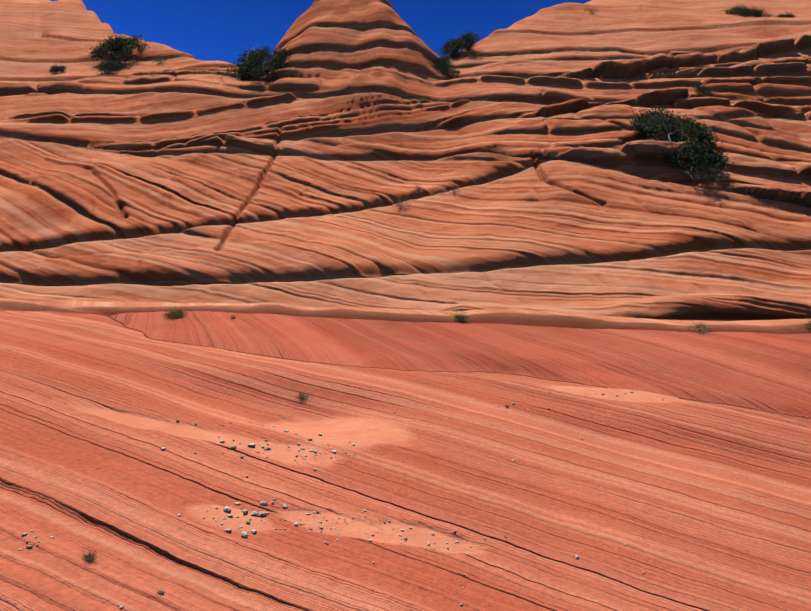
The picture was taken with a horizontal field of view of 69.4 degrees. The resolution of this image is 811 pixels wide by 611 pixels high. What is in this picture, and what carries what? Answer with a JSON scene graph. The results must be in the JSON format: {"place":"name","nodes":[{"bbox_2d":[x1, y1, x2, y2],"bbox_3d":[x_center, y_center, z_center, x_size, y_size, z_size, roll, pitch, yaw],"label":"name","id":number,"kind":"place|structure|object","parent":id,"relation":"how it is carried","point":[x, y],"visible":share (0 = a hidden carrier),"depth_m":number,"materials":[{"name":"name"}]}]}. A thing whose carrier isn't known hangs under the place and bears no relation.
{"place":"outdoors","nodes":[
{"label":"outdoors","id":0,"kind":"place"},
{"bbox_2d":[50,0,590,64],"label":"sky","id":1,"kind":"structure","parent":0,"point":[206,30],"materials":[{"name":"blue"}]},
{"bbox_2d":[0,0,810,610],"bbox_3d":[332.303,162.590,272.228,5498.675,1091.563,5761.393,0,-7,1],"label":"rock formation","id":2,"kind":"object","parent":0,"point":[576,246],"depth_m":8.83,"materials":[{"name":"orange stone"}]},
{"bbox_2d":[48,64,68,74],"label":"juniper bush","id":3,"kind":"object","parent":2,"relation":"on","point":[55,69],"visible":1,"depth_m":34.21,"materials":[{"name":"green plant"}]},
{"bbox_2d":[78,544,98,563],"bbox_3d":[-1.175,0.927,2.184,0.088,0.068,0.100,2,-7,-13],"label":"grass tuft","id":4,"kind":"object","parent":2,"relation":"on","point":[89,557],"visible":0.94,"depth_m":2.18,"materials":[{"name":"green plant"}]},
{"bbox_2d":[94,58,126,75],"bbox_3d":[-17.127,-13.706,34.043,1.751,2.346,2.235,0,-7,1],"label":"juniper bush","id":5,"kind":"object","parent":2,"relation":"on","point":[110,66],"visible":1,"depth_m":33.81,"materials":[{"name":"green plant"}]},
{"bbox_2d":[86,32,148,62],"bbox_3d":[-18.307,-16.406,37.310,3.743,4.051,4.176,0,-7,1],"label":"juniper tree","id":6,"kind":"object","parent":2,"relation":"on","point":[116,44],"visible":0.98,"depth_m":36.54,"materials":[{"name":"green plant"}]},
{"bbox_2d":[153,57,167,63],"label":"dry shrub","id":7,"kind":"object","parent":2,"relation":"on","point":[159,59],"visible":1,"depth_m":36.22,"materials":[{"name":"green plant"}]},
{"bbox_2d":[161,306,188,319],"bbox_3d":[-3.167,0.100,8.071,0.390,0.325,0.414,2,-7,-17],"label":"shrub tuft","id":8,"kind":"object","parent":2,"relation":"on","point":[179,313],"visible":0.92,"depth_m":8.03,"materials":[{"name":"green plant"}]},
{"bbox_2d":[221,44,294,82],"bbox_3d":[-7.634,-13.410,32.443,4.977,4.315,4.001,0,-7,1],"label":"juniper tree","id":9,"kind":"object","parent":2,"relation":"on","point":[257,58],"visible":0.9,"depth_m":31.80,"materials":[{"name":"green plant"}]},
{"bbox_2d":[296,388,314,400],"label":"dry weed","id":10,"kind":"object","parent":2,"relation":"on","point":[302,395],"visible":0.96,"depth_m":4.88,"materials":[{"name":"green plant"}]},
{"bbox_2d":[18,390,663,607],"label":"pebbles","id":11,"kind":"object","parent":2,"relation":"on","point":[245,511],"visible":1,"depth_m":2.79,"materials":[{"name":"grey stone"}]},
{"bbox_2d":[391,194,411,212],"bbox_3d":[-0.107,-3.688,21.118,0.868,1.104,1.106,0,-7,1],"label":"dry shrub","id":12,"kind":"object","parent":2,"relation":"on","point":[398,202],"visible":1,"depth_m":21.15,"materials":[{"name":"brown plant"}]},
{"bbox_2d":[431,52,461,77],"bbox_3d":[2.329,-13.651,33.521,2.123,2.824,1.978,-3,-8,24],"label":"juniper bush","id":13,"kind":"object","parent":2,"relation":"on","point":[444,63],"visible":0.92,"depth_m":33.27,"materials":[{"name":"green plant"}]},
{"bbox_2d":[437,31,483,56],"bbox_3d":[3.471,-16.483,37.092,3.158,2.840,2.859,0,-7,1],"label":"juniper tree","id":14,"kind":"object","parent":2,"relation":"on","point":[466,41],"visible":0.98,"depth_m":36.68,"materials":[{"name":"green plant"}]},
{"bbox_2d":[450,305,470,321],"bbox_3d":[0.825,0.125,8.855,0.408,0.292,0.422,0,-7,1],"label":"shrub tuft","id":15,"kind":"object","parent":2,"relation":"on","point":[460,317],"visible":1,"depth_m":8.83,"materials":[{"name":"green plant"}]},
{"bbox_2d":[626,102,733,185],"bbox_3d":[10.286,-6.220,22.446,3.024,5.077,5.075,0,-7,1],"label":"juniper tree","id":16,"kind":"object","parent":2,"relation":"on","point":[661,125],"visible":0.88,"depth_m":21.31,"materials":[{"name":"green plant"}]},
{"bbox_2d":[689,319,713,334],"bbox_3d":[4.347,0.360,8.572,0.360,0.369,0.602,0,-7,1],"label":"dry shrub","id":17,"kind":"object","parent":2,"relation":"on","point":[702,329],"visible":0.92,"depth_m":8.61,"materials":[{"name":"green plant"}]},
{"bbox_2d":[693,83,716,95],"bbox_3d":[14.395,-10.413,28.242,1.048,1.359,1.301,-2,-7,15],"label":"juniper bush","id":18,"kind":"object","parent":2,"relation":"on","point":[698,88],"visible":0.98,"depth_m":28.14,"materials":[{"name":"green plant"}]},
{"bbox_2d":[719,4,774,17],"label":"juniper bush","id":19,"kind":"object","parent":2,"relation":"on","point":[745,11],"visible":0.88,"depth_m":42.97,"materials":[{"name":"green plant"}]},
{"bbox_2d":[750,76,765,85],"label":"juniper bush","id":20,"kind":"object","parent":2,"relation":"on","point":[759,80],"visible":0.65,"depth_m":28.92,"materials":[{"name":"green plant"}]},
{"bbox_2d":[776,12,796,17],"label":"juniper bush","id":21,"kind":"object","parent":2,"relation":"on","point":[786,15],"visible":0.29,"depth_m":42.02,"materials":[{"name":"green plant"}]},
{"bbox_2d":[787,185,810,206],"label":"dry shrub","id":22,"kind":"object","parent":2,"relation":"on","point":[800,198],"visible":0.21,"depth_m":19.33,"materials":[{"name":"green plant"}]},
{"bbox_2d":[801,309,810,331],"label":"shrub tuft","id":23,"kind":"object","parent":2,"relation":"on","point":[807,323],"visible":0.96,"depth_m":8.84,"materials":[{"name":"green plant"}]}
]}

